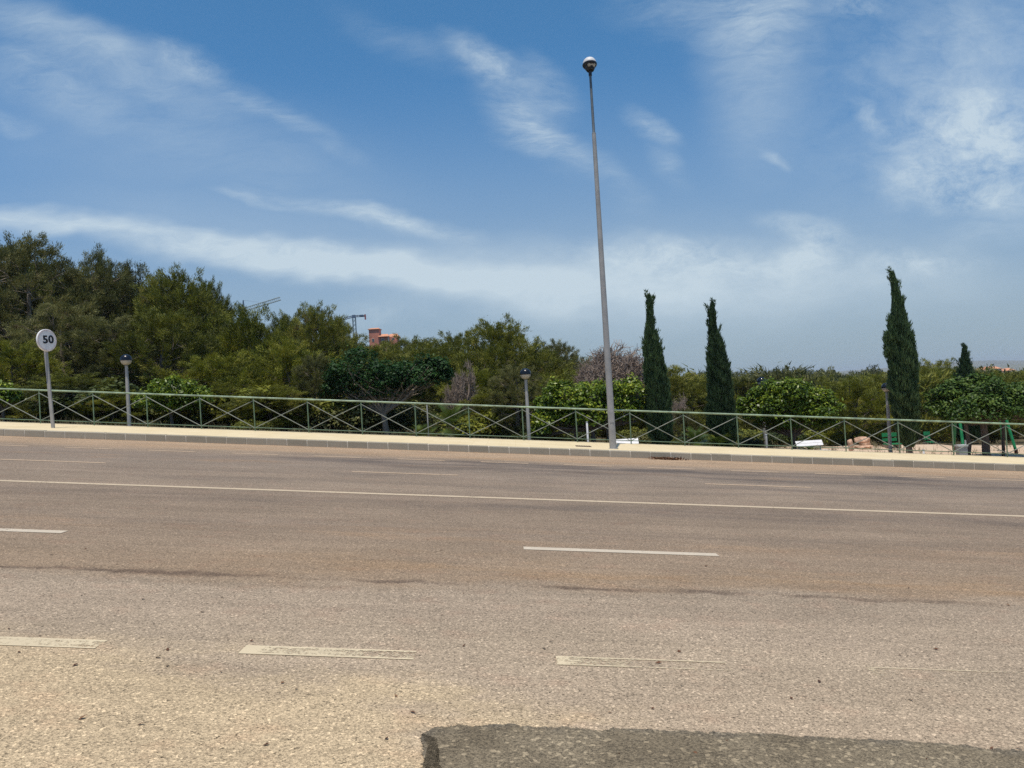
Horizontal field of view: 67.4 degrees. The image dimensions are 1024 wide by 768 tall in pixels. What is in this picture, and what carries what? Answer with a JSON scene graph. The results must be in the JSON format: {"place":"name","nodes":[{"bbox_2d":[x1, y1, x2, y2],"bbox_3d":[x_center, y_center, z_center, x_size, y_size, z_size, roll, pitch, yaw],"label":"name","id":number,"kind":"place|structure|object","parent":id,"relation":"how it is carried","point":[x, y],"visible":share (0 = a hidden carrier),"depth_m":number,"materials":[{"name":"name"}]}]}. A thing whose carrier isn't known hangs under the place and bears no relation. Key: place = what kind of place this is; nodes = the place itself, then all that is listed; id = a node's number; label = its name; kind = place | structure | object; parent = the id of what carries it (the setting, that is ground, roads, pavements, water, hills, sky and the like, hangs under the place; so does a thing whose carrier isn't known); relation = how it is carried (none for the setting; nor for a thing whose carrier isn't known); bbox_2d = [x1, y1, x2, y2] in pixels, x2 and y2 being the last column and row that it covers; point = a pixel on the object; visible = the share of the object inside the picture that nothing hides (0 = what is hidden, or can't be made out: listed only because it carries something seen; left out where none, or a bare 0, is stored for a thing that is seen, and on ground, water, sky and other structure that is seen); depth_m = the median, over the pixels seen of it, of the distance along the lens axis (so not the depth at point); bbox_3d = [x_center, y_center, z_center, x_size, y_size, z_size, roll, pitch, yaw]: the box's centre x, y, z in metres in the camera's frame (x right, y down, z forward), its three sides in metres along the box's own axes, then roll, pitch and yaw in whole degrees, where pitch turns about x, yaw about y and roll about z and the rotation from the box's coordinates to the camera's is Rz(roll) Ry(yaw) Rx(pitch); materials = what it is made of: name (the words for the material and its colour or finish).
{"place":"outdoors","nodes":[
{"label":"outdoors","id":0,"kind":"place"},
{"bbox_2d":[368,328,399,349],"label":"hill building","id":1,"kind":"structure","parent":0,"point":[377,337],"depth_m":250.28,"materials":[{"name":"paint"}]},
{"bbox_2d":[0,436,1023,767],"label":"road","id":2,"kind":"structure","parent":0,"point":[774,604],"depth_m":5.92,"materials":[{"name":"asphalt"}]},
{"bbox_2d":[0,528,718,555],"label":"lane dashes","id":3,"kind":"object","parent":2,"relation":"on","point":[530,548],"visible":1,"depth_m":7.97,"materials":[{"name":"paint"}]},
{"bbox_2d":[0,459,810,487],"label":"lane dashes","id":4,"kind":"object","parent":2,"relation":"on","point":[384,472],"visible":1,"depth_m":14.76,"materials":[{"name":"paint"}]},
{"bbox_2d":[0,636,994,671],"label":"edge dashes","id":5,"kind":"object","parent":2,"relation":"on","point":[53,642],"visible":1,"depth_m":4.62,"materials":[{"name":"paint"}]},
{"bbox_2d":[0,429,1023,470],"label":"kerb","id":6,"kind":"structure","parent":2,"relation":"on","point":[508,450],"depth_m":20.59,"materials":[{"name":"concrete"}]},
{"bbox_2d":[0,480,1023,516],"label":"line","id":7,"kind":"object","parent":2,"relation":"on","point":[514,498],"visible":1,"depth_m":11.73,"materials":[{"name":"paint"}]},
{"bbox_2d":[9,527,1018,758],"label":"road litter","id":8,"kind":"object","parent":2,"relation":"on","point":[167,649],"visible":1,"depth_m":4.25,"materials":[{"name":"brown plant"}]},
{"bbox_2d":[5,445,1023,480],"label":"edge dashes","id":9,"kind":"object","parent":2,"relation":"on","point":[509,462],"visible":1,"depth_m":17.79,"materials":[{"name":"paint"}]},
{"bbox_2d":[419,723,1023,767],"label":"asphalt patch","id":10,"kind":"object","parent":2,"relation":"on","point":[509,745],"visible":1,"depth_m":3.49,"materials":[{"name":"asphalt"}]},
{"bbox_2d":[0,422,1023,463],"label":"pavement","id":11,"kind":"structure","parent":0,"point":[514,442],"depth_m":22.34,"materials":[{"name":"concrete"}]},
{"bbox_2d":[36,329,56,427],"bbox_3d":[-13.227,-0.102,21.901,0.207,2.926,0.628,-4,-1,30],"label":"speed sign","id":12,"kind":"object","parent":11,"relation":"on","point":[46,341],"visible":0.99,"depth_m":21.89,"materials":[{"name":"metal"}]},
{"bbox_2d":[0,388,1023,456],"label":"railing","id":13,"kind":"object","parent":11,"relation":"on","point":[522,407],"visible":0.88,"depth_m":23.77,"materials":[{"name":"metal"}]},
{"bbox_2d":[582,57,617,448],"bbox_3d":[2.484,-3.603,21.448,0.416,11.122,0.412,-3,-1,0],"label":"street light","id":14,"kind":"object","parent":11,"relation":"on","point":[589,65],"visible":0.97,"depth_m":21.38,"materials":[{"name":"metal"}]},
{"bbox_2d":[0,0,1023,375],"label":"sky","id":15,"kind":"structure","parent":0,"point":[422,168],"materials":[{"name":"blue"}]},
{"bbox_2d":[6,420,1023,456],"bbox_3d":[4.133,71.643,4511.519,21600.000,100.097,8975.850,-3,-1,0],"label":"ground","id":16,"kind":"structure","parent":0,"point":[928,448],"depth_m":30.80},
{"bbox_2d":[0,379,25,421],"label":"leafy shrub","id":17,"kind":"object","parent":16,"relation":"on","point":[11,396],"visible":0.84,"depth_m":25.57,"materials":[{"name":"green plant"}]},
{"bbox_2d":[0,269,58,373],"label":"pine tree","id":18,"kind":"object","parent":16,"relation":"on","point":[23,295],"visible":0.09,"depth_m":38.36,"materials":[{"name":"green plant"}]},
{"bbox_2d":[0,245,62,383],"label":"pine tree","id":19,"kind":"object","parent":16,"relation":"on","point":[39,291],"visible":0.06,"depth_m":47.28,"materials":[{"name":"green plant"}]},
{"bbox_2d":[0,338,73,421],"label":"pine tree","id":20,"kind":"object","parent":16,"relation":"on","point":[31,363],"visible":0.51,"depth_m":29.90,"materials":[{"name":"green plant"}]},
{"bbox_2d":[0,229,105,382],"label":"pine tree","id":21,"kind":"object","parent":16,"relation":"on","point":[18,257],"visible":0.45,"depth_m":37.42,"materials":[{"name":"green plant"}]},
{"bbox_2d":[0,300,117,384],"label":"pine tree","id":22,"kind":"object","parent":16,"relation":"on","point":[67,318],"visible":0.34,"depth_m":32.60,"materials":[{"name":"green plant"}]},
{"bbox_2d":[6,371,125,423],"bbox_3d":[-16.389,0.591,28.517,4.573,2.186,4.385,-3,-1,-4],"label":"bush","id":23,"kind":"object","parent":16,"relation":"on","point":[63,382],"visible":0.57,"depth_m":27.90,"materials":[{"name":"green plant"}]},
{"bbox_2d":[29,386,109,418],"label":"bush","id":24,"kind":"object","parent":16,"relation":"on","point":[56,399],"visible":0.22,"depth_m":27.84,"materials":[{"name":"green plant"}]},
{"bbox_2d":[41,242,145,377],"bbox_3d":[-21.543,-2.308,40.023,5.504,10.165,5.334,-3,-1,-26],"label":"pine tree","id":25,"kind":"object","parent":16,"relation":"on","point":[121,286],"visible":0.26,"depth_m":39.41,"materials":[{"name":"green plant"}]},
{"bbox_2d":[41,375,146,419],"bbox_3d":[-15.469,0.503,28.965,4.154,1.670,3.901,-3,-1,-21],"label":"bush","id":26,"kind":"object","parent":16,"relation":"on","point":[116,383],"visible":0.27,"depth_m":28.14,"materials":[{"name":"green plant"}]},
{"bbox_2d":[66,388,150,425],"bbox_3d":[-14.678,0.930,28.031,3.011,1.611,2.831,-3,-1,-42],"label":"bush","id":27,"kind":"object","parent":16,"relation":"on","point":[113,400],"visible":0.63,"depth_m":27.61,"materials":[{"name":"green plant"}]},
{"bbox_2d":[76,401,143,422],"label":"bush","id":28,"kind":"object","parent":16,"relation":"on","point":[106,414],"visible":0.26,"depth_m":28.14,"materials":[{"name":"green plant"}]},
{"bbox_2d":[53,313,175,389],"bbox_3d":[-17.074,-0.548,33.096,4.829,5.040,4.737,-4,-1,27],"label":"pine tree","id":29,"kind":"object","parent":16,"relation":"on","point":[99,329],"visible":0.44,"depth_m":31.98,"materials":[{"name":"green plant"}]},
{"bbox_2d":[120,354,131,425],"bbox_3d":[-12.461,0.298,24.908,0.365,2.531,0.363,-3,-1,0],"label":"park lamp","id":30,"kind":"object","parent":16,"relation":"on","point":[125,360],"visible":0.97,"depth_m":24.86,"materials":[{"name":"metal"}]},
{"bbox_2d":[87,259,182,419],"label":"pine tree","id":31,"kind":"object","parent":16,"relation":"on","point":[117,311],"visible":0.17,"depth_m":40.96,"materials":[{"name":"green plant"}]},
{"bbox_2d":[95,305,222,423],"bbox_3d":[-15.291,-0.692,33.273,5.442,5.730,5.001,-3,-1,-45],"label":"pine tree","id":32,"kind":"object","parent":16,"relation":"on","point":[158,332],"visible":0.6,"depth_m":32.82,"materials":[{"name":"green plant"}]},
{"bbox_2d":[131,371,214,427],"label":"citrus tree","id":33,"kind":"object","parent":16,"relation":"on","point":[173,403],"visible":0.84,"depth_m":26.25,"materials":[{"name":"green plant"}]},
{"bbox_2d":[111,260,240,424],"bbox_3d":[-16.542,-1.670,38.242,6.547,8.807,5.752,-3,-1,-21],"label":"pine tree","id":34,"kind":"object","parent":16,"relation":"on","point":[174,296],"visible":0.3,"depth_m":37.27,"materials":[{"name":"green plant"}]},
{"bbox_2d":[134,392,221,422],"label":"bush","id":35,"kind":"object","parent":16,"relation":"on","point":[192,415],"visible":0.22,"depth_m":28.26,"materials":[{"name":"green plant"}]},
{"bbox_2d":[161,381,259,428],"bbox_3d":[-11.565,0.901,29.469,4.006,2.049,3.841,-3,-1,-25],"label":"bush","id":36,"kind":"object","parent":16,"relation":"on","point":[223,389],"visible":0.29,"depth_m":28.72,"materials":[{"name":"green plant"}]},
{"bbox_2d":[198,274,243,364],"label":"pine tree","id":37,"kind":"object","parent":16,"relation":"on","point":[218,296],"visible":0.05,"depth_m":41.97,"materials":[{"name":"green plant"}]},
{"bbox_2d":[172,350,272,428],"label":"pine tree","id":38,"kind":"object","parent":16,"relation":"on","point":[220,370],"visible":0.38,"depth_m":30.36,"materials":[{"name":"green plant"}]},
{"bbox_2d":[196,384,295,423],"bbox_3d":[-10.191,0.794,29.499,3.911,1.487,3.770,-3,-1,-26],"label":"bush","id":39,"kind":"object","parent":16,"relation":"on","point":[262,389],"visible":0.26,"depth_m":28.57,"materials":[{"name":"green plant"}]},
{"bbox_2d":[228,419,274,430],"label":"bush","id":40,"kind":"object","parent":16,"relation":"on","point":[240,423],"visible":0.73,"depth_m":26.11,"materials":[{"name":"green plant"}]},
{"bbox_2d":[202,300,301,387],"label":"pine tree","id":41,"kind":"object","parent":16,"relation":"on","point":[232,338],"visible":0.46,"depth_m":35.41,"materials":[{"name":"green plant"}]},
{"bbox_2d":[208,384,321,430],"bbox_3d":[-9.200,1.007,28.969,4.296,2.009,4.119,-3,-1,-20],"label":"bush","id":42,"kind":"object","parent":16,"relation":"on","point":[281,392],"visible":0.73,"depth_m":28.04,"materials":[{"name":"green plant"}]},
{"bbox_2d":[257,308,311,386],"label":"pine tree","id":43,"kind":"object","parent":16,"relation":"on","point":[275,319],"visible":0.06,"depth_m":54.37,"materials":[{"name":"green plant"}]},
{"bbox_2d":[232,335,343,429],"bbox_3d":[-9.229,0.135,32.130,4.610,4.333,4.487,-4,-1,28],"label":"pine tree","id":44,"kind":"object","parent":16,"relation":"on","point":[291,362],"visible":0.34,"depth_m":31.47,"materials":[{"name":"green plant"}]},
{"bbox_2d":[289,352,347,432],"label":"pine tree","id":45,"kind":"object","parent":16,"relation":"on","point":[321,359],"visible":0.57,"depth_m":29.06,"materials":[{"name":"green plant"}]},
{"bbox_2d":[281,300,361,429],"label":"pine tree","id":46,"kind":"object","parent":16,"relation":"on","point":[311,325],"visible":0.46,"depth_m":45.30,"materials":[{"name":"green plant"}]},
{"bbox_2d":[282,392,387,427],"bbox_3d":[-7.368,0.977,30.193,4.398,1.476,5.511,-3,-1,-27],"label":"bush","id":47,"kind":"object","parent":16,"relation":"on","point":[342,405],"visible":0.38,"depth_m":28.54,"materials":[{"name":"green plant"}]},
{"bbox_2d":[299,402,381,433],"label":"bush","id":48,"kind":"object","parent":16,"relation":"on","point":[366,412],"visible":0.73,"depth_m":28.41,"materials":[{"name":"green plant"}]},
{"bbox_2d":[285,333,403,403],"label":"pine tree","id":49,"kind":"object","parent":16,"relation":"on","point":[377,349],"visible":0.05,"depth_m":48.60,"materials":[{"name":"green plant"}]},
{"bbox_2d":[344,409,411,434],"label":"bush","id":50,"kind":"object","parent":16,"relation":"on","point":[390,414],"visible":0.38,"depth_m":29.55,"materials":[{"name":"green plant"}]},
{"bbox_2d":[317,341,454,434],"bbox_3d":[-4.762,0.262,28.639,5.399,3.790,3.075,-3,-1,0],"label":"dark broadleaf tree","id":51,"kind":"object","parent":16,"relation":"on","point":[383,379],"visible":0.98,"depth_m":28.31,"materials":[{"name":"green plant"}]},
{"bbox_2d":[368,340,413,424],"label":"pine tree","id":52,"kind":"object","parent":16,"relation":"on","point":[396,346],"visible":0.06,"depth_m":59.66,"materials":[{"name":"green plant"}]},
{"bbox_2d":[356,400,439,434],"bbox_3d":[-4.352,1.316,30.463,3.648,1.400,3.599,-3,-1,-35],"label":"bush","id":53,"kind":"object","parent":16,"relation":"on","point":[409,413],"visible":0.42,"depth_m":30.08,"materials":[{"name":"green plant"}]},
{"bbox_2d":[379,333,434,356],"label":"pine tree","id":54,"kind":"object","parent":16,"relation":"on","point":[406,342],"visible":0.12,"depth_m":69.50,"materials":[{"name":"green plant"}]},
{"bbox_2d":[390,341,488,435],"bbox_3d":[-3.750,0.433,40.991,6.324,5.452,6.596,-3,-1,-39],"label":"pine tree","id":55,"kind":"object","parent":16,"relation":"on","point":[449,355],"visible":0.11,"depth_m":39.87,"materials":[{"name":"green plant"}]},
{"bbox_2d":[420,405,475,437],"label":"palm plant","id":56,"kind":"object","parent":16,"relation":"on","point":[449,420],"visible":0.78,"depth_m":25.43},
{"bbox_2d":[427,329,487,397],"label":"pine tree","id":57,"kind":"object","parent":16,"relation":"on","point":[457,340],"visible":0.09,"depth_m":60.13,"materials":[{"name":"green plant"}]},
{"bbox_2d":[441,358,478,437],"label":"bare tree","id":58,"kind":"object","parent":16,"relation":"on","point":[458,392],"visible":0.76,"depth_m":30.83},
{"bbox_2d":[439,408,513,438],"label":"bush","id":59,"kind":"object","parent":16,"relation":"on","point":[477,426],"visible":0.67,"depth_m":28.39,"materials":[{"name":"green plant"}]},
{"bbox_2d":[433,366,521,437],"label":"pine tree","id":60,"kind":"object","parent":16,"relation":"on","point":[483,376],"visible":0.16,"depth_m":33.43,"materials":[{"name":"green plant"}]},
{"bbox_2d":[454,387,532,438],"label":"pine tree","id":61,"kind":"object","parent":16,"relation":"on","point":[480,398],"visible":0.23,"depth_m":29.52,"materials":[{"name":"green plant"}]},
{"bbox_2d":[450,312,561,410],"bbox_3d":[-0.227,-0.166,37.661,5.784,6.640,5.316,-3,-1,-26],"label":"pine tree","id":62,"kind":"object","parent":16,"relation":"on","point":[497,336],"visible":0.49,"depth_m":36.82,"materials":[{"name":"green plant"}]},
{"bbox_2d":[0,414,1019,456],"bbox_3d":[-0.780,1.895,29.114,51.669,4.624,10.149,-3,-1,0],"label":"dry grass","id":63,"kind":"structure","parent":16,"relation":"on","point":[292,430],"depth_m":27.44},
{"bbox_2d":[482,362,550,438],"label":"pine tree","id":64,"kind":"object","parent":16,"relation":"on","point":[508,374],"visible":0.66,"depth_m":28.55,"materials":[{"name":"green plant"}]},
{"bbox_2d":[520,368,530,439],"bbox_3d":[0.509,0.841,25.191,0.370,2.715,0.367,-3,-1,0],"label":"park lamp","id":65,"kind":"object","parent":16,"relation":"on","point":[525,374],"visible":0.95,"depth_m":25.14,"materials":[{"name":"metal"}]},
{"bbox_2d":[505,429,550,440],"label":"bush","id":66,"kind":"object","parent":16,"relation":"on","point":[515,434],"visible":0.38,"depth_m":28.16,"materials":[{"name":"green plant"}]},
{"bbox_2d":[493,340,573,392],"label":"pine tree","id":67,"kind":"object","parent":16,"relation":"on","point":[548,346],"visible":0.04,"depth_m":41.48,"materials":[{"name":"green plant"}]},
{"bbox_2d":[498,347,578,397],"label":"pine tree","id":68,"kind":"object","parent":16,"relation":"on","point":[560,372],"visible":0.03,"depth_m":40.26,"materials":[{"name":"green plant"}]},
{"bbox_2d":[524,367,577,440],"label":"pine tree","id":69,"kind":"object","parent":16,"relation":"on","point":[572,379],"visible":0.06,"depth_m":32.08,"materials":[{"name":"green plant"}]},
{"bbox_2d":[542,338,591,380],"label":"pine tree","id":70,"kind":"object","parent":16,"relation":"on","point":[560,346],"visible":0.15,"depth_m":43.43,"materials":[{"name":"green plant"}]},
{"bbox_2d":[555,431,590,441],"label":"bush","id":71,"kind":"object","parent":16,"relation":"on","point":[580,434],"visible":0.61,"depth_m":30.32,"materials":[{"name":"green plant"}]},
{"bbox_2d":[529,372,647,441],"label":"clipped broadleaf tree","id":72,"kind":"object","parent":16,"relation":"on","point":[584,393],"visible":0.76,"depth_m":27.14,"materials":[{"name":"green plant"}]},
{"bbox_2d":[569,339,645,442],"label":"bare tree","id":73,"kind":"object","parent":16,"relation":"on","point":[626,365],"visible":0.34,"depth_m":36.95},
{"bbox_2d":[602,364,706,438],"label":"pine tree","id":74,"kind":"object","parent":16,"relation":"on","point":[683,381],"visible":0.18,"depth_m":40.78,"materials":[{"name":"green plant"}]},
{"bbox_2d":[639,289,675,444],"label":"cypress tree","id":75,"kind":"object","parent":16,"relation":"on","point":[657,382],"visible":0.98,"depth_m":26.78,"materials":[{"name":"plant"}]},
{"bbox_2d":[671,391,688,433],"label":"bare tree","id":76,"kind":"object","parent":16,"relation":"on","point":[680,406],"visible":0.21,"depth_m":32.82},
{"bbox_2d":[672,408,701,445],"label":"bush","id":77,"kind":"object","parent":16,"relation":"on","point":[677,424],"visible":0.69,"depth_m":28.85,"materials":[{"name":"green plant"}]},
{"bbox_2d":[673,426,711,445],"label":"bush","id":78,"kind":"object","parent":16,"relation":"on","point":[692,434],"visible":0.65,"depth_m":25.74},
{"bbox_2d":[672,373,742,436],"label":"pine tree","id":79,"kind":"object","parent":16,"relation":"on","point":[700,401],"visible":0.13,"depth_m":44.65,"materials":[{"name":"green plant"}]},
{"bbox_2d":[674,363,757,445],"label":"pine tree","id":80,"kind":"object","parent":16,"relation":"on","point":[742,423],"visible":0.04,"depth_m":46.34,"materials":[{"name":"green plant"}]},
{"bbox_2d":[703,297,738,446],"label":"cypress tree","id":81,"kind":"object","parent":16,"relation":"on","point":[720,391],"visible":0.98,"depth_m":26.76,"materials":[{"name":"plant"}]},
{"bbox_2d":[423,352,1023,385],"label":"pine wood","id":82,"kind":"object","parent":16,"relation":"on","point":[828,372],"depth_m":202.69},
{"bbox_2d":[731,374,760,429],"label":"pine tree","id":83,"kind":"object","parent":16,"relation":"on","point":[744,380],"visible":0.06,"depth_m":49.10,"materials":[{"name":"green plant"}]},
{"bbox_2d":[733,437,765,447],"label":"bush","id":84,"kind":"object","parent":16,"relation":"on","point":[756,443],"visible":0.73,"depth_m":29.04,"materials":[{"name":"green plant"}]},
{"bbox_2d":[733,361,813,444],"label":"pine tree","id":85,"kind":"object","parent":16,"relation":"on","point":[758,373],"visible":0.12,"depth_m":48.79,"materials":[{"name":"green plant"}]},
{"bbox_2d":[768,432,806,444],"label":"bush","id":86,"kind":"object","parent":16,"relation":"on","point":[784,438],"visible":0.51,"depth_m":32.02,"materials":[{"name":"green plant"}]},
{"bbox_2d":[736,375,846,448],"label":"round broadleaf tree","id":87,"kind":"object","parent":16,"relation":"on","point":[778,397],"visible":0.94,"depth_m":28.03,"materials":[{"name":"green plant"}]},
{"bbox_2d":[757,362,858,445],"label":"pine tree","id":88,"kind":"object","parent":16,"relation":"on","point":[781,378],"visible":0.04,"depth_m":41.88,"materials":[{"name":"green plant"}]},
{"bbox_2d":[788,430,829,444],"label":"bush","id":89,"kind":"object","parent":16,"relation":"on","point":[816,437],"visible":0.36,"depth_m":32.36,"materials":[{"name":"green plant"}]},
{"bbox_2d":[793,383,867,445],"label":"pine tree","id":90,"kind":"object","parent":16,"relation":"on","point":[830,433],"visible":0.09,"depth_m":39.16,"materials":[{"name":"green plant"}]},
{"bbox_2d":[812,374,894,445],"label":"pine tree","id":91,"kind":"object","parent":16,"relation":"on","point":[855,391],"visible":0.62,"depth_m":35.39,"materials":[{"name":"green plant"}]},
{"bbox_2d":[850,371,897,444],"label":"pine tree","id":92,"kind":"object","parent":16,"relation":"on","point":[880,380],"visible":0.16,"depth_m":43.63,"materials":[{"name":"green plant"}]},
{"bbox_2d":[881,383,891,451],"bbox_3d":[13.714,1.308,27.974,0.338,2.714,0.336,-3,-1,0],"label":"park lamp","id":93,"kind":"object","parent":16,"relation":"on","point":[884,389],"visible":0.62,"depth_m":27.93,"materials":[{"name":"metal"}]},
{"bbox_2d":[881,267,921,452],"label":"cypress tree","id":94,"kind":"object","parent":16,"relation":"on","point":[900,351],"visible":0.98,"depth_m":26.78,"materials":[{"name":"plant"}]},
{"bbox_2d":[874,367,956,443],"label":"pine tree","id":95,"kind":"object","parent":16,"relation":"on","point":[928,380],"visible":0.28,"depth_m":41.16,"materials":[{"name":"green plant"}]},
{"bbox_2d":[919,357,957,437],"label":"pine tree","id":96,"kind":"object","parent":16,"relation":"on","point":[927,367],"visible":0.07,"depth_m":59.98,"materials":[{"name":"green plant"}]},
{"bbox_2d":[950,342,980,439],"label":"cypress tree","id":97,"kind":"object","parent":16,"relation":"on","point":[964,368],"visible":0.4,"depth_m":37.80,"materials":[{"name":"green plant"}]},
{"bbox_2d":[920,368,1023,455],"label":"carob tree","id":98,"kind":"object","parent":16,"relation":"on","point":[977,397],"visible":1,"depth_m":25.71,"materials":[{"name":"green plant"}]},
{"bbox_2d":[952,420,1017,453],"bbox_3d":[17.749,1.534,28.968,2.530,2.422,1.620,-3,-1,0],"label":"swing frame","id":99,"kind":"object","parent":16,"relation":"on","point":[962,437],"visible":0.26,"depth_m":28.46,"materials":[{"name":"green paint"}]},
{"bbox_2d":[974,369,1023,443],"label":"pine tree","id":100,"kind":"object","parent":16,"relation":"on","point":[995,436],"visible":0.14,"depth_m":40.64,"materials":[{"name":"green plant"}]},
{"bbox_2d":[987,369,1023,438],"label":"pine tree","id":101,"kind":"object","parent":16,"relation":"on","point":[1011,377],"visible":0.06,"depth_m":50.58,"materials":[{"name":"green plant"}]},
{"bbox_2d":[837,360,1023,372],"bbox_3d":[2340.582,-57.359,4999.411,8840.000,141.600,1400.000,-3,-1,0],"label":"hills","id":102,"kind":"structure","parent":0,"point":[990,362],"depth_m":5049.53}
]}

